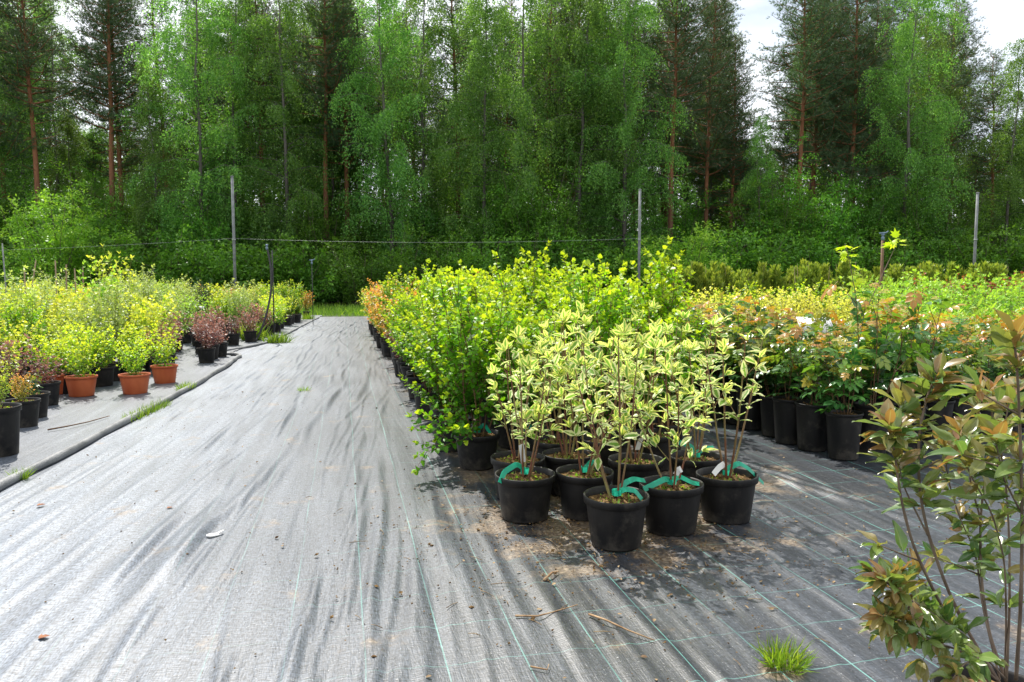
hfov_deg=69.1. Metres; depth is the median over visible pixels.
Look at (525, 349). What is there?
shrub
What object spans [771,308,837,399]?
potted rose
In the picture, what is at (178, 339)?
potted shrub
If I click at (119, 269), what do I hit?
potted shrub
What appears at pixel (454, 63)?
pine tree
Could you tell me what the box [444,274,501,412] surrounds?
potted ninebark
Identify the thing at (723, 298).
potted ninebark
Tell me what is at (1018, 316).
potted rose
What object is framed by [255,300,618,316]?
grass
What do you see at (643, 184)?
pine tree
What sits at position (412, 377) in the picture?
potted ninebark
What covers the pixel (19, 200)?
woodland bush
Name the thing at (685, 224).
woodland bush
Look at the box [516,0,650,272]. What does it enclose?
birch tree
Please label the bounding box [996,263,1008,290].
potted arborvitae
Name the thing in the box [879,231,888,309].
sprinkler riser
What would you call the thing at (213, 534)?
plant label
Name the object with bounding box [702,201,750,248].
woodland bush
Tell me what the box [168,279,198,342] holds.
potted shrub
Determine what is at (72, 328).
potted spirea
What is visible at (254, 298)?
potted shrub
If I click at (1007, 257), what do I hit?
woodland bush
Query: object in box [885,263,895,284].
potted arborvitae
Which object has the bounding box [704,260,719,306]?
potted arborvitae
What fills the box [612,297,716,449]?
shrub
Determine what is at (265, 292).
potted ninebark
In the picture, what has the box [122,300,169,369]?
potted shrub
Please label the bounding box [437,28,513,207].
birch tree
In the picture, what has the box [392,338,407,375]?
potted barberry
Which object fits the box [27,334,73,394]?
potted spirea
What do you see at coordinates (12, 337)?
potted shrub
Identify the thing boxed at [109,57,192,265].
birch tree
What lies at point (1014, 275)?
potted shrub
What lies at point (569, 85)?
pine tree
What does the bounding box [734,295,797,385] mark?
potted rose
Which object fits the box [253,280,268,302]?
potted ninebark
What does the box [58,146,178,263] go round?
woodland bush
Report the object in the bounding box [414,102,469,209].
birch tree
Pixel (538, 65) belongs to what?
pine tree
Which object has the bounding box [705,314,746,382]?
potted rose
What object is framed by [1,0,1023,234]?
sky
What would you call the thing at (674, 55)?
pine tree
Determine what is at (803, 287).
potted ninebark
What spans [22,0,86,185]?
pine tree
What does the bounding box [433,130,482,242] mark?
birch tree
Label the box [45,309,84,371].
potted shrub
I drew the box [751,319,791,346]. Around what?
potted rose
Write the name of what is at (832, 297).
potted spirea
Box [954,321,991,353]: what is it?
potted rose
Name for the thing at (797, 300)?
potted spirea
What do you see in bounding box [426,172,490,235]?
woodland bush
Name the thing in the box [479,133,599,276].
woodland bush
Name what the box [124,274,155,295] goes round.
potted shrub
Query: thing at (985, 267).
potted arborvitae
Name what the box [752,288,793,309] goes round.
potted spirea
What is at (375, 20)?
pine tree
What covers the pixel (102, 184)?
birch tree
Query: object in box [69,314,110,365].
potted spirea
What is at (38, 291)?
potted shrub
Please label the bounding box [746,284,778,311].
potted ninebark
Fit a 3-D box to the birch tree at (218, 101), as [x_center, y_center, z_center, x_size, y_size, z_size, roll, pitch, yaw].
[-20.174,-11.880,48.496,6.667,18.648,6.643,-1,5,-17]
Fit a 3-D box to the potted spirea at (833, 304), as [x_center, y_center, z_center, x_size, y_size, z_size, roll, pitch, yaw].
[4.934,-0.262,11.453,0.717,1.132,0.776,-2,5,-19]
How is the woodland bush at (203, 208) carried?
on the ground at (338, 302)
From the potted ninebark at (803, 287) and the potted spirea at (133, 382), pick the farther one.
the potted ninebark at (803, 287)
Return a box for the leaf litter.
[114,401,1006,681]
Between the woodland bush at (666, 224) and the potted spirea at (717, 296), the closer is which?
the potted spirea at (717, 296)
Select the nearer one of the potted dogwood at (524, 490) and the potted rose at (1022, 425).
the potted dogwood at (524, 490)
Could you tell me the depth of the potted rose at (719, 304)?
7.92 m
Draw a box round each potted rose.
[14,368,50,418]
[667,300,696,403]
[676,302,722,401]
[681,304,733,412]
[685,322,737,418]
[690,303,726,326]
[691,303,724,370]
[695,301,721,319]
[699,298,767,382]
[701,310,740,380]
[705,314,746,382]
[712,291,750,314]
[714,321,776,424]
[718,303,754,332]
[731,309,778,343]
[732,292,781,326]
[732,319,782,429]
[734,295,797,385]
[736,312,773,379]
[742,315,796,436]
[746,311,802,394]
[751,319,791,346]
[760,325,828,444]
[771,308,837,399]
[778,313,805,344]
[785,317,844,383]
[791,314,845,451]
[794,335,853,401]
[801,332,873,460]
[806,307,842,390]
[821,281,931,453]
[821,312,884,401]
[824,309,847,335]
[827,323,851,340]
[827,335,877,409]
[836,325,865,337]
[842,320,879,340]
[847,335,890,373]
[852,298,918,392]
[859,310,925,402]
[875,290,967,448]
[877,316,949,396]
[903,312,986,443]
[904,307,944,330]
[934,314,973,324]
[935,335,984,394]
[936,312,962,321]
[937,321,975,340]
[946,315,977,344]
[946,345,986,427]
[947,335,986,383]
[952,319,1008,434]
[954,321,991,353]
[958,315,983,333]
[968,342,1005,387]
[969,306,987,321]
[973,335,1001,385]
[976,328,991,350]
[976,334,1022,386]
[978,311,1001,331]
[986,318,1005,330]
[991,349,1023,430]
[1007,347,1023,426]
[1009,310,1015,321]
[1011,308,1023,320]
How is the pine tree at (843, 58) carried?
on the ground at (338, 302)
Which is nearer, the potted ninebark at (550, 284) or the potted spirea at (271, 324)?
the potted ninebark at (550, 284)
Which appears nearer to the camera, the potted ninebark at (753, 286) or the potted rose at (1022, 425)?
the potted rose at (1022, 425)
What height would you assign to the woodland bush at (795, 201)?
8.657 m
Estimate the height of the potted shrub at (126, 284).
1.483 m
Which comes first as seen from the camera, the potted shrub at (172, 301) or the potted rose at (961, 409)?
the potted rose at (961, 409)
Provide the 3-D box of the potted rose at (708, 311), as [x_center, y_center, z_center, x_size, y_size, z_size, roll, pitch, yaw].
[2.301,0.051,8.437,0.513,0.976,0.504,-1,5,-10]
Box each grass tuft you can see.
[7,465,33,479]
[121,398,172,421]
[173,379,196,390]
[234,319,270,340]
[259,330,298,342]
[301,311,315,319]
[749,631,819,676]
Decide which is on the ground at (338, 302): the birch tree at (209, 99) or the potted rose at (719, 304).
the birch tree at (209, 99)
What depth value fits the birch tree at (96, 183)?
49.18 m
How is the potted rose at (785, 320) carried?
on the path
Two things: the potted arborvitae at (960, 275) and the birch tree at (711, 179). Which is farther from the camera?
the birch tree at (711, 179)
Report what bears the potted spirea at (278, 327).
on the bed ground at (285, 329)
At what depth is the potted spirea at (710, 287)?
11.39 m
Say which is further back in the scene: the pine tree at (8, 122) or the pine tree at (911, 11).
the pine tree at (911, 11)
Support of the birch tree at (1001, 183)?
on the ground at (338, 302)
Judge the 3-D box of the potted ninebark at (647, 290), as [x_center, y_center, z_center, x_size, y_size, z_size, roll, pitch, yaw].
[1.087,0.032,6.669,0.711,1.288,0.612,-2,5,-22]
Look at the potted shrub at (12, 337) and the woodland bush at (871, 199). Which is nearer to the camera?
the potted shrub at (12, 337)
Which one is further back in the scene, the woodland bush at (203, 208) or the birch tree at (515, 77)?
the birch tree at (515, 77)
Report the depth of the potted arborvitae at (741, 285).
17.28 m
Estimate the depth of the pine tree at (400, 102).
46.18 m
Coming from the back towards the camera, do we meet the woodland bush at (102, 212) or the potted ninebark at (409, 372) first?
the woodland bush at (102, 212)
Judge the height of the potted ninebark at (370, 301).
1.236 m
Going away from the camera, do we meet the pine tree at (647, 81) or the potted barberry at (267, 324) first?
the potted barberry at (267, 324)
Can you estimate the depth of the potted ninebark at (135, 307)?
11.57 m
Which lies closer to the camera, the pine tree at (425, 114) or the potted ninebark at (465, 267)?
the potted ninebark at (465, 267)
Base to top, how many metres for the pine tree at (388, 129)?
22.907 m
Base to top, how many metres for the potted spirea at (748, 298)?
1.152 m
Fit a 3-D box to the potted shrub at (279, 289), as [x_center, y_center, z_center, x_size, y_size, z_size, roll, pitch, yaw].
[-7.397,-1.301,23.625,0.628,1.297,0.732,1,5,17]
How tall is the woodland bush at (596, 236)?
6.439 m
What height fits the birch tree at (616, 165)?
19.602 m
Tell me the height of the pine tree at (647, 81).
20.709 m
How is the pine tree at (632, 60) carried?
on the ground at (338, 302)
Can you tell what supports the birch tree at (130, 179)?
on the ground at (338, 302)
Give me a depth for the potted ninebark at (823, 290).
13.69 m
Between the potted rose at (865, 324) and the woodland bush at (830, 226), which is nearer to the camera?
the potted rose at (865, 324)
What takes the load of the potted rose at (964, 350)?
on the path
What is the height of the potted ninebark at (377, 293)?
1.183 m
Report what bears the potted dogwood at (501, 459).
on the path
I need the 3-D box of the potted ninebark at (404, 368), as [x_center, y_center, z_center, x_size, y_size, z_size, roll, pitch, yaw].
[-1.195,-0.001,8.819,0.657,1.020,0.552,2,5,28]
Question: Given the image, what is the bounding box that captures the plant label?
[206,530,222,535]
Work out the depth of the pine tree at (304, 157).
59.28 m
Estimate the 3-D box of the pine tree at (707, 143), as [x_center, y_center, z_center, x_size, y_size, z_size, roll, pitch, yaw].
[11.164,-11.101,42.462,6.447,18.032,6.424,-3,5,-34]
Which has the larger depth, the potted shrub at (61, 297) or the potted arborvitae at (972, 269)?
the potted arborvitae at (972, 269)
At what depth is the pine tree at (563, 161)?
54.33 m
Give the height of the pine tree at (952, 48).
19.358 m
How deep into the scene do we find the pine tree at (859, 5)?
53.95 m
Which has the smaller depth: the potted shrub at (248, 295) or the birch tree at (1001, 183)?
the potted shrub at (248, 295)
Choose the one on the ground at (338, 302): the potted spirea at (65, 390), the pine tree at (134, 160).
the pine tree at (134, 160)
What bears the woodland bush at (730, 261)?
on the ground at (338, 302)
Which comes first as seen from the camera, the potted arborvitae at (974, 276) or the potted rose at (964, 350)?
the potted rose at (964, 350)
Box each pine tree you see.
[0,0,96,226]
[0,2,80,243]
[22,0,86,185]
[33,0,165,237]
[49,0,175,226]
[52,115,91,185]
[60,6,154,209]
[115,0,215,215]
[140,126,185,213]
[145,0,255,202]
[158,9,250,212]
[185,27,249,195]
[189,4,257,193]
[199,0,306,232]
[210,0,295,191]
[247,7,312,202]
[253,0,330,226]
[267,0,378,303]
[269,18,322,213]
[285,0,392,302]
[347,0,429,203]
[358,7,452,206]
[371,0,450,201]
[371,24,410,209]
[392,34,446,218]
[406,0,501,239]
[464,0,545,205]
[467,12,532,216]
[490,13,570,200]
[506,0,594,202]
[508,0,569,192]
[520,0,599,202]
[528,8,599,196]
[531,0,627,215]
[599,28,656,217]
[604,0,679,230]
[612,0,664,151]
[619,0,733,252]
[628,0,699,233]
[633,1,702,226]
[639,0,724,219]
[639,30,702,237]
[654,0,761,251]
[663,0,753,227]
[675,0,771,215]
[689,29,782,251]
[722,138,761,222]
[725,148,758,220]
[742,0,865,223]
[745,149,783,224]
[754,27,832,209]
[754,137,780,221]
[757,0,878,240]
[762,142,796,204]
[769,9,846,213]
[786,0,890,201]
[790,0,910,228]
[797,1,886,208]
[819,0,925,201]
[844,0,880,214]
[845,27,910,211]
[857,0,927,223]
[862,0,962,177]
[880,13,976,210]
[903,2,1002,212]
[914,0,1003,216]
[914,67,992,234]
[947,45,1023,247]
[953,154,996,233]
[974,143,1021,211]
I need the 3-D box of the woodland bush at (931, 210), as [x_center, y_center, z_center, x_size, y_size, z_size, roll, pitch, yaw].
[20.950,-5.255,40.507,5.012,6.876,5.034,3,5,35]
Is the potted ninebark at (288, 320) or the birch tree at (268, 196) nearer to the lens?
the potted ninebark at (288, 320)
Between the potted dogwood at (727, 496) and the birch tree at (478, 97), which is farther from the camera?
the birch tree at (478, 97)
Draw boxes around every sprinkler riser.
[255,244,274,341]
[311,259,314,310]
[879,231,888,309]
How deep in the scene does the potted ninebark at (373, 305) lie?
14.31 m
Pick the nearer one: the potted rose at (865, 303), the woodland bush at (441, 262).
the potted rose at (865, 303)
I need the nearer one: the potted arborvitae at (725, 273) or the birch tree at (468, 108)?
the potted arborvitae at (725, 273)
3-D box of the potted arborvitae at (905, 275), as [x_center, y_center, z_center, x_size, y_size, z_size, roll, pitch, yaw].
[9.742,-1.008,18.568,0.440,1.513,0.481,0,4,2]
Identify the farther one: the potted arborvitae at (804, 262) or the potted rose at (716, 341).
the potted arborvitae at (804, 262)
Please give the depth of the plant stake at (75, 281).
14.94 m
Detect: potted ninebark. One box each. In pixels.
[0,293,56,381]
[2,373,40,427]
[120,297,146,346]
[200,283,225,321]
[207,292,233,339]
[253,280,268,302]
[254,285,276,307]
[274,279,300,324]
[289,281,307,319]
[291,293,303,321]
[302,290,314,317]
[361,281,390,334]
[361,284,392,353]
[363,279,380,336]
[364,281,381,327]
[366,283,394,347]
[367,298,378,340]
[370,265,419,359]
[373,297,394,339]
[374,291,392,356]
[377,290,410,364]
[378,291,426,378]
[383,305,423,384]
[386,285,439,374]
[387,280,448,398]
[392,297,438,387]
[394,286,456,415]
[397,258,489,415]
[399,296,492,451]
[404,301,449,415]
[405,250,530,474]
[405,271,430,301]
[406,264,452,310]
[418,263,444,297]
[435,259,507,338]
[435,266,486,297]
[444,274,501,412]
[454,268,539,424]
[463,268,553,429]
[468,294,568,448]
[476,268,497,289]
[488,257,553,300]
[489,239,556,405]
[490,258,546,317]
[492,264,526,285]
[513,280,566,420]
[516,250,586,310]
[522,272,563,311]
[534,284,613,394]
[536,249,622,447]
[538,282,593,433]
[550,267,591,310]
[552,253,609,297]
[562,254,648,435]
[564,273,620,399]
[575,270,655,421]
[597,235,699,442]
[617,250,693,417]
[621,274,658,408]
[706,290,742,309]
[710,284,740,311]
[740,277,772,303]
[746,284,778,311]
[772,283,800,307]
[776,279,815,313]
[807,277,843,314]
[817,282,859,321]
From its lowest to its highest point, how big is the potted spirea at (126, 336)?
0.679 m
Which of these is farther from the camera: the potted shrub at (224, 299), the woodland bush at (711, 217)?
the woodland bush at (711, 217)
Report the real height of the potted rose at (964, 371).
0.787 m
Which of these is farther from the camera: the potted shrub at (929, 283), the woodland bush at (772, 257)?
the woodland bush at (772, 257)
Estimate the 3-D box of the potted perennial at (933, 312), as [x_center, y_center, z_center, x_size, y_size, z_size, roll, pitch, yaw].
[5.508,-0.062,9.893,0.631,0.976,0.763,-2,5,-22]
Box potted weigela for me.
[849,307,1023,681]
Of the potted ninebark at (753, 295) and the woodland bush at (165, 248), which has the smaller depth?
the potted ninebark at (753, 295)
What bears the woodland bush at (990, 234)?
on the ground at (338, 302)
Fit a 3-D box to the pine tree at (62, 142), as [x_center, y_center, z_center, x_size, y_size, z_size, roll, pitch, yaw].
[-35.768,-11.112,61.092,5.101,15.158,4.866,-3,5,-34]
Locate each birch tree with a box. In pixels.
[0,0,54,273]
[0,2,65,211]
[0,23,60,199]
[0,62,26,213]
[1,0,130,221]
[44,110,104,229]
[48,124,108,205]
[69,116,119,213]
[80,123,130,218]
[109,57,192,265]
[113,0,279,260]
[114,132,151,215]
[159,0,301,280]
[175,31,248,204]
[202,0,295,229]
[220,0,343,268]
[238,118,284,207]
[245,57,292,212]
[277,0,378,247]
[277,7,384,223]
[291,1,372,301]
[309,1,405,235]
[315,0,445,287]
[348,0,490,275]
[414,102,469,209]
[418,121,451,224]
[423,0,544,268]
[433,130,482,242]
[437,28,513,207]
[440,0,515,208]
[448,0,612,260]
[488,19,551,208]
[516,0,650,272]
[550,0,700,285]
[552,2,654,229]
[555,7,647,231]
[559,0,651,252]
[627,66,664,235]
[673,76,752,265]
[674,32,747,245]
[733,116,784,261]
[773,13,847,236]
[820,0,985,268]
[875,36,945,221]
[889,12,995,250]
[908,23,999,219]
[952,150,994,239]
[960,38,1023,262]
[967,75,1023,244]
[985,129,1022,236]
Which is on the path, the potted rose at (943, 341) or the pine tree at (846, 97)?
the potted rose at (943, 341)
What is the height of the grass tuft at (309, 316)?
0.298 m
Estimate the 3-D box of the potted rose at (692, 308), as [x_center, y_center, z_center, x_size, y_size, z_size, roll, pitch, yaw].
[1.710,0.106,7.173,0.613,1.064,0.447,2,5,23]
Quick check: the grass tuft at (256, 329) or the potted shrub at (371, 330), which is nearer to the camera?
the grass tuft at (256, 329)
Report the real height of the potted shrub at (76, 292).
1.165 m
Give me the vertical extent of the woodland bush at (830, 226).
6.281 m
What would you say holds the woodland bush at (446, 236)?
on the ground at (338, 302)
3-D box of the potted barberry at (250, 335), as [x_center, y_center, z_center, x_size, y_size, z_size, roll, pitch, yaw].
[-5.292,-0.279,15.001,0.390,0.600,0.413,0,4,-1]
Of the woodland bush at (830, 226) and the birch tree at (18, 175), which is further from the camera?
the birch tree at (18, 175)
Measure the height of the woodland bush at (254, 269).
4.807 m
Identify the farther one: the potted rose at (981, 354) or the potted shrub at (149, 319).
the potted shrub at (149, 319)
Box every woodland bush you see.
[0,154,91,280]
[0,171,60,253]
[0,178,33,266]
[0,182,140,292]
[0,219,167,294]
[0,220,65,291]
[3,175,83,268]
[13,165,140,272]
[17,163,133,280]
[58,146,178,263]
[60,229,194,289]
[71,180,150,263]
[83,221,261,287]
[130,153,223,236]
[135,233,284,291]
[137,170,249,265]
[166,167,248,235]
[175,191,274,263]
[179,225,324,298]
[226,174,317,263]
[246,238,370,306]
[270,191,335,279]
[283,169,384,304]
[315,236,417,307]
[329,181,411,268]
[331,199,383,300]
[353,216,453,291]
[360,172,420,249]
[371,229,516,291]
[376,157,489,275]
[409,170,476,245]
[425,229,565,289]
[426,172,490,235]
[447,153,545,261]
[454,141,565,262]
[471,215,591,281]
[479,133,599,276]
[516,190,596,280]
[533,163,621,270]
[537,227,643,296]
[568,227,687,293]
[571,206,626,269]
[592,218,644,253]
[599,217,740,294]
[611,193,662,253]
[627,191,698,250]
[635,171,732,262]
[656,227,785,276]
[675,178,757,235]
[695,144,828,262]
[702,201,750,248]
[704,220,840,281]
[741,131,870,267]
[753,169,839,239]
[757,228,879,277]
[789,191,856,266]
[799,224,932,275]
[801,154,915,263]
[808,154,926,236]
[839,146,965,264]
[847,218,959,276]
[854,186,945,262]
[865,169,967,251]
[871,160,1015,269]
[892,230,1023,279]
[906,224,1023,280]
[942,202,986,262]
[964,189,1020,252]
[972,202,1023,250]
[979,219,1023,275]
[986,199,1023,260]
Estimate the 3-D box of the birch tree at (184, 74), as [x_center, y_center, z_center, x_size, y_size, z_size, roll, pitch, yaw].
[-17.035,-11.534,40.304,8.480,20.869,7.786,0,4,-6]
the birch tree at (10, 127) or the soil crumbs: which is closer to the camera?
the soil crumbs
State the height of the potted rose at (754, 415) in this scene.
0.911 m
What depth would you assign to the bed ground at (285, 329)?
15.93 m
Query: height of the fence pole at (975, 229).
4.858 m
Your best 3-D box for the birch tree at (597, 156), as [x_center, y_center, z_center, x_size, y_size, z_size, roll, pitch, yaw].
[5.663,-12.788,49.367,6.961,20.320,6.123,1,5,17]
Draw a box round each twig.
[47,416,108,429]
[515,604,577,616]
[530,664,548,669]
[543,571,558,580]
[588,613,654,640]
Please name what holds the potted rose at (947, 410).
on the path
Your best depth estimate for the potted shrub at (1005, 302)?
10.78 m
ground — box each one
[0,349,237,479]
[110,315,321,349]
[252,300,365,316]
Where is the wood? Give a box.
[0,130,1023,235]
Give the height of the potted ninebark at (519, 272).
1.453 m
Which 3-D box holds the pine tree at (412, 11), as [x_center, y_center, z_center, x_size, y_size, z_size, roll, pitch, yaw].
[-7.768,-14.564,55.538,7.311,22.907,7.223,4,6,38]
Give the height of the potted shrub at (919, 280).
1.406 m
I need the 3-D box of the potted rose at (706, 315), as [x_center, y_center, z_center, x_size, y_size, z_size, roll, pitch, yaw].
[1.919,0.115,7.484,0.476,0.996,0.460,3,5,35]
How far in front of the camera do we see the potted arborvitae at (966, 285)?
17.29 m
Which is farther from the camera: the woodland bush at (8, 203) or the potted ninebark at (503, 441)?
the woodland bush at (8, 203)
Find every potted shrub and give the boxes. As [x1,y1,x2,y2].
[0,265,67,366]
[0,292,26,375]
[0,293,18,358]
[0,319,44,390]
[0,341,21,457]
[1,292,46,347]
[9,281,57,306]
[16,280,58,310]
[19,280,55,300]
[22,268,67,344]
[30,319,62,372]
[35,304,69,357]
[37,287,88,357]
[43,271,79,326]
[44,297,76,336]
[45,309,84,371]
[54,292,94,346]
[55,285,95,305]
[55,298,91,357]
[59,294,93,357]
[61,260,122,323]
[70,278,134,380]
[77,281,107,314]
[78,307,114,361]
[84,283,126,361]
[86,243,140,345]
[95,272,140,343]
[102,279,143,360]
[112,270,144,301]
[121,263,159,311]
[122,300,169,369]
[123,289,176,352]
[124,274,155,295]
[133,272,165,309]
[136,294,182,347]
[154,276,184,330]
[160,294,190,351]
[161,290,193,348]
[165,273,190,296]
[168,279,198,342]
[169,281,199,330]
[184,288,215,345]
[194,283,226,316]
[212,282,238,328]
[219,278,254,332]
[221,282,248,325]
[235,291,251,326]
[240,279,264,323]
[274,281,287,297]
[357,286,372,334]
[837,265,898,327]
[847,275,896,321]
[853,274,892,305]
[857,276,890,311]
[881,271,926,317]
[883,270,922,304]
[890,270,939,313]
[894,269,949,315]
[918,269,956,316]
[919,272,965,315]
[927,266,994,317]
[929,282,970,322]
[946,268,996,312]
[964,272,1023,318]
[965,277,1018,312]
[966,280,1001,315]
[978,273,1023,306]
[995,270,1023,312]
[1006,273,1023,314]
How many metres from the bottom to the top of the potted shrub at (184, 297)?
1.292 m
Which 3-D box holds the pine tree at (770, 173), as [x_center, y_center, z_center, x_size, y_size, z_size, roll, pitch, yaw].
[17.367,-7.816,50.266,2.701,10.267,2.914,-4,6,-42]
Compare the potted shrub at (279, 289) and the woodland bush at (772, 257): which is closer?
the potted shrub at (279, 289)
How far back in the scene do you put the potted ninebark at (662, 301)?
5.51 m
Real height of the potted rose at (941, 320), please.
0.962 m
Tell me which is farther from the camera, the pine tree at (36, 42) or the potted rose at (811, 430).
the pine tree at (36, 42)
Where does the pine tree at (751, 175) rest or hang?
on the ground at (338, 302)
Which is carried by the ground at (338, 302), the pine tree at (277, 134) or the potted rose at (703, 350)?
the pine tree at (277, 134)
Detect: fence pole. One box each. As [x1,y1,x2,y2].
[230,176,236,288]
[637,189,641,281]
[973,192,979,264]
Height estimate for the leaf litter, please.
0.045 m
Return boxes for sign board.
[796,317,834,332]
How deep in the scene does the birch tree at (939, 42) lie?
41.41 m
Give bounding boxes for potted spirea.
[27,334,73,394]
[40,336,80,393]
[53,335,104,396]
[54,322,109,373]
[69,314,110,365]
[79,325,124,386]
[107,336,179,394]
[109,324,147,372]
[124,320,164,371]
[140,327,182,383]
[255,296,285,334]
[259,293,292,331]
[259,295,287,322]
[270,295,288,328]
[277,295,297,323]
[683,283,720,325]
[687,288,728,318]
[691,292,729,313]
[693,293,727,318]
[715,289,760,316]
[726,286,781,311]
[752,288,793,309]
[753,287,786,320]
[762,286,811,317]
[764,286,802,328]
[765,286,820,325]
[779,288,822,315]
[790,285,832,323]
[799,294,841,319]
[811,287,852,324]
[818,291,848,318]
[827,288,882,328]
[833,288,880,328]
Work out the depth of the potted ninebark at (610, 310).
4.94 m
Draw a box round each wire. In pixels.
[18,238,232,249]
[235,238,638,241]
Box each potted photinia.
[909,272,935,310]
[940,273,969,314]
[964,283,988,308]
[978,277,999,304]
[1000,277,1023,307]
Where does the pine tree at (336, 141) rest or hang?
on the ground at (338, 302)
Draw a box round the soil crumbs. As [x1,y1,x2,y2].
[5,385,1001,679]
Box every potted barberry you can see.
[0,333,40,401]
[27,353,66,405]
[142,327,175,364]
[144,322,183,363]
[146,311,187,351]
[148,312,184,332]
[185,313,220,353]
[192,310,225,339]
[192,318,226,362]
[193,320,223,358]
[196,305,222,326]
[196,311,230,337]
[212,329,228,356]
[220,315,242,345]
[234,302,262,325]
[241,312,258,341]
[256,305,276,335]
[384,328,401,356]
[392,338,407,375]
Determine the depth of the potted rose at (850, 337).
6.35 m
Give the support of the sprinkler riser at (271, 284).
on the bed ground at (285, 329)
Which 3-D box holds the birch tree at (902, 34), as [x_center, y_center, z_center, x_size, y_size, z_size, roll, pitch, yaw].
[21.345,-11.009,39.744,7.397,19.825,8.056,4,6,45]
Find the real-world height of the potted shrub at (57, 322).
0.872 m
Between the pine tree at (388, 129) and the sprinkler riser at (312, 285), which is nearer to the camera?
the sprinkler riser at (312, 285)
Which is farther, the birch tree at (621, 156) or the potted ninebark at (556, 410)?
the birch tree at (621, 156)
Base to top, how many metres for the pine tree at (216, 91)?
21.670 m
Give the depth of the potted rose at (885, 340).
5.16 m
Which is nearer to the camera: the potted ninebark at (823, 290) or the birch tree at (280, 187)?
the potted ninebark at (823, 290)
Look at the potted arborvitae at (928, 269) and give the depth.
17.34 m
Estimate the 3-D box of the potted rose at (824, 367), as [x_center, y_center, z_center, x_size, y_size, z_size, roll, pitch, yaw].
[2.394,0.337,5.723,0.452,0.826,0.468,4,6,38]
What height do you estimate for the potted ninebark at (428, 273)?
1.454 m
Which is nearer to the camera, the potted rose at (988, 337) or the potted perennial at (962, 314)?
the potted rose at (988, 337)
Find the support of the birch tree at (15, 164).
on the ground at (338, 302)
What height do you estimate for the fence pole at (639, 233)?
4.987 m
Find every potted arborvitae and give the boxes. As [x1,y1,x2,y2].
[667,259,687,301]
[684,261,699,308]
[693,262,709,308]
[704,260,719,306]
[708,271,725,310]
[717,262,736,301]
[733,269,741,280]
[735,280,741,300]
[738,272,752,298]
[740,269,755,296]
[754,261,770,299]
[769,263,786,306]
[781,277,790,308]
[785,268,796,281]
[786,265,798,275]
[786,272,793,286]
[790,265,812,303]
[797,258,807,277]
[808,261,823,308]
[819,263,834,284]
[820,262,832,278]
[820,279,834,300]
[833,277,843,308]
[835,258,856,317]
[858,269,868,279]
[869,266,883,288]
[883,263,905,296]
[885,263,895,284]
[902,271,909,287]
[903,265,912,276]
[912,261,924,285]
[914,260,935,317]
[932,270,941,280]
[933,263,944,285]
[943,261,957,285]
[953,264,968,284]
[963,277,971,303]
[966,263,980,274]
[971,267,981,287]
[975,260,994,299]
[987,262,1005,286]
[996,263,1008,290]
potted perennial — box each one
[905,304,950,324]
[918,301,945,317]
[945,309,994,323]
[947,297,1001,328]
[983,302,1023,319]
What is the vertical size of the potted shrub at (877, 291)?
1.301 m
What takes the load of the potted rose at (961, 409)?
on the path
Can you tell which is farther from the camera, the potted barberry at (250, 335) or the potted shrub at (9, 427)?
the potted barberry at (250, 335)
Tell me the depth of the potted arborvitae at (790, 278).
18.54 m
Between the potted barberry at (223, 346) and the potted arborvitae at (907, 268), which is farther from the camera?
the potted arborvitae at (907, 268)
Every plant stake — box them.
[1,243,6,293]
[23,267,25,306]
[31,260,35,286]
[54,260,57,309]
[74,268,76,293]
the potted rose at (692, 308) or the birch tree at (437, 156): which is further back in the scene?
the birch tree at (437, 156)
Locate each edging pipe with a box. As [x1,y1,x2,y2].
[0,352,241,490]
[195,317,319,352]
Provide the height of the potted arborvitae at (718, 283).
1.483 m
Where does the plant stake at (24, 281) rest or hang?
on the bed ground at (285, 329)
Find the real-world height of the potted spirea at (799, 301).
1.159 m
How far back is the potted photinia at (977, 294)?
16.48 m
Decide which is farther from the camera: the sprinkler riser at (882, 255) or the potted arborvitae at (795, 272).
the potted arborvitae at (795, 272)
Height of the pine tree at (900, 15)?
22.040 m
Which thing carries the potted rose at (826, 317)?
on the path
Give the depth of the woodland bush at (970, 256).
36.76 m
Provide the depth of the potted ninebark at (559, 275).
7.55 m
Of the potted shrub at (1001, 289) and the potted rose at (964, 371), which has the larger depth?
the potted shrub at (1001, 289)
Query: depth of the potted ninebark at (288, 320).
20.86 m
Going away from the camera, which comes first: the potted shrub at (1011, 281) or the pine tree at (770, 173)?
the potted shrub at (1011, 281)
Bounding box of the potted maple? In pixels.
[836,228,906,336]
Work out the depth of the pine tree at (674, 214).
60.30 m
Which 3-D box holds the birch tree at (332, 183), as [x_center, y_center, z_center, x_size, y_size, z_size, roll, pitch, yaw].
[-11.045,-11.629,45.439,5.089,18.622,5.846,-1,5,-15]
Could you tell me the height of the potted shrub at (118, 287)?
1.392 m
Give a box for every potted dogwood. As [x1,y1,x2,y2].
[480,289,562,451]
[486,334,544,497]
[495,325,570,523]
[525,322,589,466]
[526,300,598,495]
[551,308,635,520]
[563,318,664,551]
[577,315,643,467]
[603,322,675,487]
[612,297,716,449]
[621,339,717,536]
[624,298,695,470]
[654,311,736,501]
[696,328,773,524]
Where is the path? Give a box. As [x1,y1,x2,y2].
[0,316,1023,681]
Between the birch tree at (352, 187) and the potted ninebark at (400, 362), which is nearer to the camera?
the potted ninebark at (400, 362)

